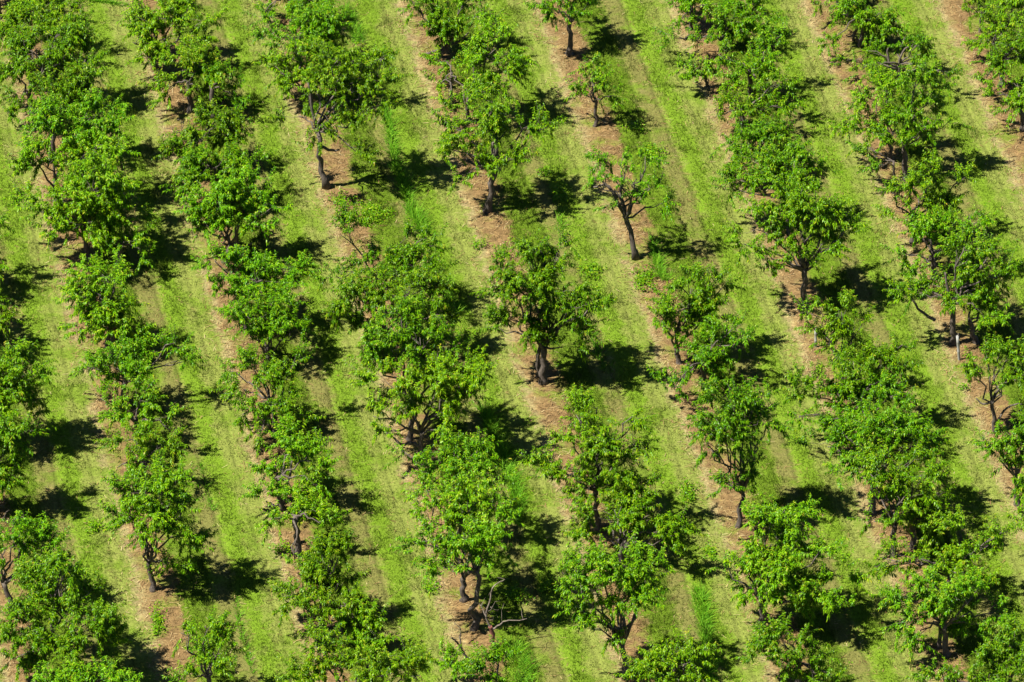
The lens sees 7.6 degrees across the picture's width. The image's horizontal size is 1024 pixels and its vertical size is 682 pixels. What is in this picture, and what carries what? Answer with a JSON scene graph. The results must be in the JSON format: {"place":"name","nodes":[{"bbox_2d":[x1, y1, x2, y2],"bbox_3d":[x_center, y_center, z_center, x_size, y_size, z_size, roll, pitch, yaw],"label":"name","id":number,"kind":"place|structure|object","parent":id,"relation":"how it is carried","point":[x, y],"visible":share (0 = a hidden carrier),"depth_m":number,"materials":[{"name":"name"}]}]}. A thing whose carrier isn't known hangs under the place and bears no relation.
{"place":"outdoors","nodes":[
{"label":"outdoors","id":0,"kind":"place"},
{"bbox_2d":[0,0,1023,681],"bbox_3d":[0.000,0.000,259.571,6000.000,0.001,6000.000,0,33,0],"label":"ground","id":1,"kind":"structure","parent":0,"point":[604,140],"depth_m":259.44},
{"bbox_2d":[0,208,15,290],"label":"orchard tree","id":2,"kind":"object","parent":1,"relation":"on","point":[2,220],"visible":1,"depth_m":261.00,"materials":[{"name":"green plant"}]},
{"bbox_2d":[0,294,25,338],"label":"orchard tree","id":3,"kind":"object","parent":1,"relation":"on","point":[5,317],"visible":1,"depth_m":257.79,"materials":[{"name":"green plant"}]},
{"bbox_2d":[0,0,45,23],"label":"orchard tree","id":4,"kind":"object","parent":1,"relation":"on","point":[38,1],"visible":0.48,"depth_m":276.48,"materials":[{"name":"green plant"}]},
{"bbox_2d":[0,409,50,499],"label":"orchard tree","id":5,"kind":"object","parent":1,"relation":"on","point":[10,431],"visible":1,"depth_m":249.44,"materials":[{"name":"green plant"}]},
{"bbox_2d":[0,335,59,430],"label":"orchard tree","id":6,"kind":"object","parent":1,"relation":"on","point":[16,384],"visible":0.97,"depth_m":252.45,"materials":[{"name":"green plant"}]},
{"bbox_2d":[0,509,75,604],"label":"orchard tree","id":7,"kind":"object","parent":1,"relation":"on","point":[44,533],"visible":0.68,"depth_m":245.15,"materials":[{"name":"green plant"}]},
{"bbox_2d":[0,0,92,53],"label":"orchard tree","id":8,"kind":"object","parent":1,"relation":"on","point":[24,11],"visible":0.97,"depth_m":273.15,"materials":[{"name":"green plant"}]},
{"bbox_2d":[0,2,99,129],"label":"orchard tree","id":9,"kind":"object","parent":1,"relation":"on","point":[75,34],"visible":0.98,"depth_m":270.50,"materials":[{"name":"green plant"}]},
{"bbox_2d":[14,47,114,163],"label":"orchard tree","id":10,"kind":"object","parent":1,"relation":"on","point":[83,79],"visible":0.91,"depth_m":267.12,"materials":[{"name":"green plant"}]},
{"bbox_2d":[0,539,132,681],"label":"orchard tree","id":11,"kind":"object","parent":1,"relation":"on","point":[103,622],"visible":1,"depth_m":241.27,"materials":[{"name":"green plant"}]},
{"bbox_2d":[3,136,141,261],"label":"orchard tree","id":12,"kind":"object","parent":1,"relation":"on","point":[95,195],"visible":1,"depth_m":262.09,"materials":[{"name":"green plant"}]},
{"bbox_2d":[4,125,141,198],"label":"orchard tree","id":13,"kind":"object","parent":1,"relation":"on","point":[25,161],"visible":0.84,"depth_m":264.19,"materials":[{"name":"green plant"}]},
{"bbox_2d":[16,86,136,201],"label":"orchard tree","id":14,"kind":"object","parent":1,"relation":"on","point":[48,122],"visible":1,"depth_m":264.90,"materials":[{"name":"green plant"}]},
{"bbox_2d":[31,650,142,681],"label":"orchard tree","id":15,"kind":"object","parent":1,"relation":"on","point":[109,674],"visible":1,"depth_m":238.56,"materials":[{"name":"green plant"}]},
{"bbox_2d":[50,250,158,357],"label":"orchard tree","id":16,"kind":"object","parent":1,"relation":"on","point":[107,310],"visible":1,"depth_m":257.53,"materials":[{"name":"green plant"}]},
{"bbox_2d":[89,197,161,277],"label":"orchard tree","id":17,"kind":"object","parent":1,"relation":"on","point":[138,239],"visible":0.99,"depth_m":262.19,"materials":[{"name":"green plant"}]},
{"bbox_2d":[68,322,207,410],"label":"orchard tree","id":18,"kind":"object","parent":1,"relation":"on","point":[101,363],"visible":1,"depth_m":254.91,"materials":[{"name":"green plant"}]},
{"bbox_2d":[93,371,189,452],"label":"orchard tree","id":19,"kind":"object","parent":1,"relation":"on","point":[122,416],"visible":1,"depth_m":253.11,"materials":[{"name":"green plant"}]},
{"bbox_2d":[92,420,199,492],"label":"orchard tree","id":20,"kind":"object","parent":1,"relation":"on","point":[142,438],"visible":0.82,"depth_m":251.28,"materials":[{"name":"green plant"}]},
{"bbox_2d":[90,448,218,592],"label":"orchard tree","id":21,"kind":"object","parent":1,"relation":"on","point":[161,515],"visible":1,"depth_m":245.41,"materials":[{"name":"green plant"}]},
{"bbox_2d":[116,0,230,73],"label":"orchard tree","id":22,"kind":"object","parent":1,"relation":"on","point":[149,26],"visible":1,"depth_m":273.14,"materials":[{"name":"green plant"}]},
{"bbox_2d":[137,36,232,112],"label":"orchard tree","id":23,"kind":"object","parent":1,"relation":"on","point":[189,64],"visible":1,"depth_m":271.12,"materials":[{"name":"green plant"}]},
{"bbox_2d":[151,95,255,168],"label":"orchard tree","id":24,"kind":"object","parent":1,"relation":"on","point":[231,122],"visible":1,"depth_m":267.42,"materials":[{"name":"green plant"}]},
{"bbox_2d":[161,603,251,681],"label":"orchard tree","id":25,"kind":"object","parent":1,"relation":"on","point":[218,630],"visible":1,"depth_m":241.10,"materials":[{"name":"green plant"}]},
{"bbox_2d":[159,136,279,205],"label":"orchard tree","id":26,"kind":"object","parent":1,"relation":"on","point":[196,163],"visible":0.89,"depth_m":265.52,"materials":[{"name":"green plant"}]},
{"bbox_2d":[182,57,257,116],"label":"orchard tree","id":27,"kind":"object","parent":1,"relation":"on","point":[229,87],"visible":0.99,"depth_m":271.00,"materials":[{"name":"green plant"}]},
{"bbox_2d":[172,161,293,263],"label":"orchard tree","id":28,"kind":"object","parent":1,"relation":"on","point":[231,195],"visible":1,"depth_m":262.34,"materials":[{"name":"green plant"}]},
{"bbox_2d":[190,233,327,328],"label":"orchard tree","id":29,"kind":"object","parent":1,"relation":"on","point":[247,271],"visible":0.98,"depth_m":258.84,"materials":[{"name":"green plant"}]},
{"bbox_2d":[214,278,318,361],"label":"orchard tree","id":30,"kind":"object","parent":1,"relation":"on","point":[277,315],"visible":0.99,"depth_m":257.04,"materials":[{"name":"green plant"}]},
{"bbox_2d":[208,333,326,458],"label":"orchard tree","id":31,"kind":"object","parent":1,"relation":"on","point":[273,371],"visible":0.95,"depth_m":253.57,"materials":[{"name":"green plant"}]},
{"bbox_2d":[239,0,341,27],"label":"orchard tree","id":32,"kind":"object","parent":1,"relation":"on","point":[269,5],"visible":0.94,"depth_m":276.11,"materials":[{"name":"green plant"}]},
{"bbox_2d":[238,412,344,513],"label":"orchard tree","id":33,"kind":"object","parent":1,"relation":"on","point":[294,446],"visible":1,"depth_m":250.24,"materials":[{"name":"green plant"}]},
{"bbox_2d":[242,0,354,69],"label":"orchard tree","id":34,"kind":"object","parent":1,"relation":"on","point":[326,25],"visible":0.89,"depth_m":273.12,"materials":[{"name":"green plant"}]},
{"bbox_2d":[254,483,351,565],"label":"orchard tree","id":35,"kind":"object","parent":1,"relation":"on","point":[302,504],"visible":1,"depth_m":248.25,"materials":[{"name":"green plant"}]},
{"bbox_2d":[267,528,372,638],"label":"orchard tree","id":36,"kind":"object","parent":1,"relation":"on","point":[322,584],"visible":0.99,"depth_m":244.27,"materials":[{"name":"green plant"}]},
{"bbox_2d":[253,31,400,109],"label":"orchard tree","id":37,"kind":"object","parent":1,"relation":"on","point":[286,83],"visible":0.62,"depth_m":271.25,"materials":[{"name":"green plant"}]},
{"bbox_2d":[266,37,413,189],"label":"orchard tree","id":38,"kind":"object","parent":1,"relation":"on","point":[366,76],"visible":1,"depth_m":265.60,"materials":[{"name":"green plant"}]},
{"bbox_2d":[303,598,403,652],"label":"orchard tree","id":39,"kind":"object","parent":1,"relation":"on","point":[365,618],"visible":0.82,"depth_m":243.59,"materials":[{"name":"green plant"}]},
{"bbox_2d":[274,616,435,681],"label":"orchard tree","id":40,"kind":"object","parent":1,"relation":"on","point":[383,666],"visible":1,"depth_m":239.74,"materials":[{"name":"green plant"}]},
{"bbox_2d":[304,200,458,318],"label":"orchard tree","id":41,"kind":"object","parent":1,"relation":"on","point":[391,255],"visible":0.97,"depth_m":259.29,"materials":[{"name":"green plant"}]},
{"bbox_2d":[322,261,469,354],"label":"orchard tree","id":42,"kind":"object","parent":1,"relation":"on","point":[436,284],"visible":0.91,"depth_m":257.34,"materials":[{"name":"green plant"}]},
{"bbox_2d":[87,0,723,681],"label":"tall grass","id":43,"kind":"structure","parent":1,"relation":"on","point":[491,428],"depth_m":255.79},
{"bbox_2d":[346,286,475,441],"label":"orchard tree","id":44,"kind":"object","parent":1,"relation":"on","point":[376,348],"visible":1,"depth_m":252.32,"materials":[{"name":"green plant"}]},
{"bbox_2d":[339,343,499,466],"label":"orchard tree","id":45,"kind":"object","parent":1,"relation":"on","point":[460,381],"visible":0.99,"depth_m":251.76,"materials":[{"name":"green plant"}]},
{"bbox_2d":[382,426,519,538],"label":"orchard tree","id":46,"kind":"object","parent":1,"relation":"on","point":[449,466],"visible":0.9,"depth_m":247.58,"materials":[{"name":"green plant"}]},
{"bbox_2d":[418,45,485,119],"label":"orchard tree","id":47,"kind":"object","parent":1,"relation":"on","point":[450,100],"visible":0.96,"depth_m":271.72,"materials":[{"name":"green plant"}]},
{"bbox_2d":[396,0,508,58],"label":"orchard tree","id":48,"kind":"object","parent":1,"relation":"on","point":[441,24],"visible":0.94,"depth_m":273.89,"materials":[{"name":"green plant"}]},
{"bbox_2d":[430,635,475,681],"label":"orchard tree","id":49,"kind":"object","parent":1,"relation":"on","point":[450,661],"visible":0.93,"depth_m":242.37,"materials":[{"name":"green plant"}]},
{"bbox_2d":[386,499,524,631],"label":"orchard tree","id":50,"kind":"object","parent":1,"relation":"on","point":[493,535],"visible":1,"depth_m":243.62,"materials":[{"name":"green plant"}]},
{"bbox_2d":[451,623,474,661],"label":"dead sapling","id":51,"kind":"object","parent":1,"relation":"on","point":[464,654],"visible":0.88,"depth_m":243.51,"materials":[{"name":"wood"}]},
{"bbox_2d":[400,464,533,602],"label":"orchard tree","id":52,"kind":"object","parent":1,"relation":"on","point":[477,493],"visible":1,"depth_m":244.43,"materials":[{"name":"green plant"}]},
{"bbox_2d":[460,635,530,681],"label":"orchard tree","id":53,"kind":"object","parent":1,"relation":"on","point":[495,656],"visible":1,"depth_m":239.85,"materials":[{"name":"green plant"}]},
{"bbox_2d":[456,7,538,122],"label":"orchard tree","id":54,"kind":"object","parent":1,"relation":"on","point":[480,53],"visible":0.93,"depth_m":269.84,"materials":[{"name":"green plant"}]},
{"bbox_2d":[429,74,567,213],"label":"orchard tree","id":55,"kind":"object","parent":1,"relation":"on","point":[497,121],"visible":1,"depth_m":264.95,"materials":[{"name":"green plant"}]},
{"bbox_2d":[478,577,526,649],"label":"dead tree","id":56,"kind":"object","parent":1,"relation":"on","point":[491,630],"visible":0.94,"depth_m":243.89,"materials":[{"name":"wood"}]},
{"bbox_2d":[0,0,1023,681],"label":"straw","id":57,"kind":"object","parent":1,"relation":"on","point":[524,326],"visible":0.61,"depth_m":260.39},
{"bbox_2d":[83,118,970,649],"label":"weeds","id":58,"kind":"object","parent":1,"relation":"on","point":[689,494],"visible":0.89,"depth_m":262.50,"materials":[{"name":"green plant"}]},
{"bbox_2d":[470,225,618,384],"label":"orchard tree","id":59,"kind":"object","parent":1,"relation":"on","point":[538,328],"visible":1,"depth_m":255.51,"materials":[{"name":"green plant"}]},
{"bbox_2d":[523,0,601,56],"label":"orchard tree","id":60,"kind":"object","parent":1,"relation":"on","point":[547,8],"visible":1,"depth_m":274.00,"materials":[{"name":"green plant"}]},
{"bbox_2d":[513,383,664,532],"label":"orchard tree","id":61,"kind":"object","parent":1,"relation":"on","point":[604,444],"visible":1,"depth_m":248.16,"materials":[{"name":"green plant"}]},
{"bbox_2d":[563,51,631,126],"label":"orchard tree","id":62,"kind":"object","parent":1,"relation":"on","point":[596,77],"visible":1,"depth_m":270.19,"materials":[{"name":"green plant"}]},
{"bbox_2d":[552,523,676,673],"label":"orchard tree","id":63,"kind":"object","parent":1,"relation":"on","point":[629,575],"visible":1,"depth_m":241.13,"materials":[{"name":"green plant"}]},
{"bbox_2d":[581,145,680,260],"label":"orchard tree","id":64,"kind":"object","parent":1,"relation":"on","point":[636,192],"visible":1,"depth_m":262.31,"materials":[{"name":"green plant"}]},
{"bbox_2d":[560,483,709,565],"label":"orchard tree","id":65,"kind":"object","parent":1,"relation":"on","point":[625,519],"visible":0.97,"depth_m":247.42,"materials":[{"name":"green plant"}]},
{"bbox_2d":[613,624,723,681],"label":"orchard tree","id":66,"kind":"object","parent":1,"relation":"on","point":[655,662],"visible":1,"depth_m":239.86,"materials":[{"name":"green plant"}]},
{"bbox_2d":[645,258,745,364],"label":"orchard tree","id":67,"kind":"object","parent":1,"relation":"on","point":[696,307],"visible":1,"depth_m":257.09,"materials":[{"name":"green plant"}]},
{"bbox_2d":[668,52,727,88],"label":"orchard tree","id":68,"kind":"object","parent":1,"relation":"on","point":[692,72],"visible":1,"depth_m":272.50,"materials":[{"name":"green plant"}]},
{"bbox_2d":[663,0,739,37],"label":"orchard tree","id":69,"kind":"object","parent":1,"relation":"on","point":[686,7],"visible":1,"depth_m":275.91,"materials":[{"name":"green plant"}]},
{"bbox_2d":[646,307,758,403],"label":"orchard tree","id":70,"kind":"object","parent":1,"relation":"on","point":[706,354],"visible":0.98,"depth_m":256.07,"materials":[{"name":"green plant"}]},
{"bbox_2d":[649,0,787,53],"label":"orchard tree","id":71,"kind":"object","parent":1,"relation":"on","point":[747,25],"visible":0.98,"depth_m":274.60,"materials":[{"name":"green plant"}]},
{"bbox_2d":[681,372,797,528],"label":"orchard tree","id":72,"kind":"object","parent":1,"relation":"on","point":[731,415],"visible":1,"depth_m":248.10,"materials":[{"name":"green plant"}]},
{"bbox_2d":[709,107,800,184],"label":"orchard tree","id":73,"kind":"object","parent":1,"relation":"on","point":[764,132],"visible":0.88,"depth_m":266.94,"materials":[{"name":"green plant"}]},
{"bbox_2d":[714,16,799,106],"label":"orchard tree","id":74,"kind":"object","parent":1,"relation":"on","point":[763,64],"visible":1,"depth_m":271.55,"materials":[{"name":"green plant"}]},
{"bbox_2d":[713,61,806,130],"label":"orchard tree","id":75,"kind":"object","parent":1,"relation":"on","point":[741,108],"visible":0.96,"depth_m":270.06,"materials":[{"name":"green plant"}]},
{"bbox_2d":[708,134,842,226],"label":"orchard tree","id":76,"kind":"object","parent":1,"relation":"on","point":[770,156],"visible":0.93,"depth_m":264.38,"materials":[{"name":"green plant"}]},
{"bbox_2d":[701,488,872,628],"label":"orchard tree","id":77,"kind":"object","parent":1,"relation":"on","point":[782,563],"visible":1,"depth_m":243.85,"materials":[{"name":"green plant"}]},
{"bbox_2d":[734,610,854,681],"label":"orchard tree","id":78,"kind":"object","parent":1,"relation":"on","point":[770,636],"visible":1,"depth_m":241.60,"materials":[{"name":"green plant"}]},
{"bbox_2d":[720,170,872,309],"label":"orchard tree","id":79,"kind":"object","parent":1,"relation":"on","point":[823,209],"visible":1,"depth_m":259.61,"materials":[{"name":"green plant"}]},
{"bbox_2d":[811,0,840,15],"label":"orchard tree","id":80,"kind":"object","parent":1,"relation":"on","point":[816,8],"visible":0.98,"depth_m":276.34,"materials":[{"name":"green plant"}]},
{"bbox_2d":[789,286,879,399],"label":"orchard tree","id":81,"kind":"object","parent":1,"relation":"on","point":[843,328],"visible":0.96,"depth_m":255.15,"materials":[{"name":"green plant"}]},
{"bbox_2d":[784,363,920,451],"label":"orchard tree","id":82,"kind":"object","parent":1,"relation":"on","point":[881,384],"visible":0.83,"depth_m":252.70,"materials":[{"name":"green plant"}]},
{"bbox_2d":[782,328,924,432],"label":"orchard tree","id":83,"kind":"object","parent":1,"relation":"on","point":[873,354],"visible":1,"depth_m":253.16,"materials":[{"name":"green plant"}]},
{"bbox_2d":[815,0,911,58],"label":"orchard tree","id":84,"kind":"object","parent":1,"relation":"on","point":[860,13],"visible":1,"depth_m":274.85,"materials":[{"name":"green plant"}]},
{"bbox_2d":[782,388,950,515],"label":"orchard tree","id":85,"kind":"object","parent":1,"relation":"on","point":[895,420],"visible":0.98,"depth_m":249.32,"materials":[{"name":"green plant"}]},
{"bbox_2d":[841,133,896,191],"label":"orchard tree","id":86,"kind":"object","parent":1,"relation":"on","point":[863,150],"visible":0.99,"depth_m":266.85,"materials":[{"name":"green plant"}]},
{"bbox_2d":[827,58,930,159],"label":"orchard tree","id":87,"kind":"object","parent":1,"relation":"on","point":[882,80],"visible":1,"depth_m":267.91,"materials":[{"name":"green plant"}]},
{"bbox_2d":[829,21,966,99],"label":"orchard tree","id":88,"kind":"object","parent":1,"relation":"on","point":[919,42],"visible":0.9,"depth_m":273.32,"materials":[{"name":"green plant"}]},
{"bbox_2d":[846,432,955,557],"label":"orchard tree","id":89,"kind":"object","parent":1,"relation":"on","point":[901,477],"visible":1,"depth_m":247.53,"materials":[{"name":"green plant"}]},
{"bbox_2d":[865,53,974,180],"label":"orchard tree","id":90,"kind":"object","parent":1,"relation":"on","point":[910,122],"visible":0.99,"depth_m":266.84,"materials":[{"name":"green plant"}]},
{"bbox_2d":[871,148,978,244],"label":"orchard tree","id":91,"kind":"object","parent":1,"relation":"on","point":[929,201],"visible":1,"depth_m":263.31,"materials":[{"name":"green plant"}]},
{"bbox_2d":[903,481,964,551],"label":"orchard tree","id":92,"kind":"object","parent":1,"relation":"on","point":[911,515],"visible":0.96,"depth_m":248.20,"materials":[{"name":"green plant"}]},
{"bbox_2d":[880,202,998,279],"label":"orchard tree","id":93,"kind":"object","parent":1,"relation":"on","point":[923,226],"visible":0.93,"depth_m":261.74,"materials":[{"name":"green plant"}]},
{"bbox_2d":[862,504,1023,598],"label":"orchard tree","id":94,"kind":"object","parent":1,"relation":"on","point":[953,525],"visible":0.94,"depth_m":245.65,"materials":[{"name":"green plant"}]},
{"bbox_2d":[871,562,1021,664],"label":"orchard tree","id":95,"kind":"object","parent":1,"relation":"on","point":[944,601],"visible":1,"depth_m":243.16,"materials":[{"name":"green plant"}]},
{"bbox_2d":[882,224,1023,345],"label":"orchard tree","id":96,"kind":"object","parent":1,"relation":"on","point":[950,298],"visible":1,"depth_m":258.11,"materials":[{"name":"green plant"}]},
{"bbox_2d":[904,608,1023,681],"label":"orchard tree","id":97,"kind":"object","parent":1,"relation":"on","point":[1006,654],"visible":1,"depth_m":240.67,"materials":[{"name":"green plant"}]},
{"bbox_2d":[961,0,998,32],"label":"orchard tree","id":98,"kind":"object","parent":1,"relation":"on","point":[965,8],"visible":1,"depth_m":275.53,"materials":[{"name":"green plant"}]},
{"bbox_2d":[952,264,1018,344],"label":"orchard tree","id":99,"kind":"object","parent":1,"relation":"on","point":[1002,316],"visible":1,"depth_m":258.49,"materials":[{"name":"green plant"}]},
{"bbox_2d":[953,330,1023,431],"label":"orchard tree","id":100,"kind":"object","parent":1,"relation":"on","point":[970,369],"visible":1,"depth_m":253.80,"materials":[{"name":"green plant"}]},
{"bbox_2d":[960,0,1023,55],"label":"orchard tree","id":101,"kind":"object","parent":1,"relation":"on","point":[1001,28],"visible":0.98,"depth_m":274.25,"materials":[{"name":"green plant"}]},
{"bbox_2d":[967,398,1023,506],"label":"orchard tree","id":102,"kind":"object","parent":1,"relation":"on","point":[1015,443],"visible":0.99,"depth_m":249.78,"materials":[{"name":"green plant"}]},
{"bbox_2d":[967,9,1023,94],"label":"orchard tree","id":103,"kind":"object","parent":1,"relation":"on","point":[997,60],"visible":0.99,"depth_m":272.36,"materials":[{"name":"green plant"}]},
{"bbox_2d":[978,69,1023,131],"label":"orchard tree","id":104,"kind":"object","parent":1,"relation":"on","point":[1014,99],"visible":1,"depth_m":270.07,"materials":[{"name":"green plant"}]},
{"bbox_2d":[1002,472,1023,535],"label":"orchard tree","id":105,"kind":"object","parent":1,"relation":"on","point":[1019,480],"visible":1,"depth_m":247.52,"materials":[{"name":"green plant"}]},
{"bbox_2d":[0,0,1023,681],"bbox_3d":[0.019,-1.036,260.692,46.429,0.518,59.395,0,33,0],"label":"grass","id":106,"kind":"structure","parent":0,"point":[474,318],"depth_m":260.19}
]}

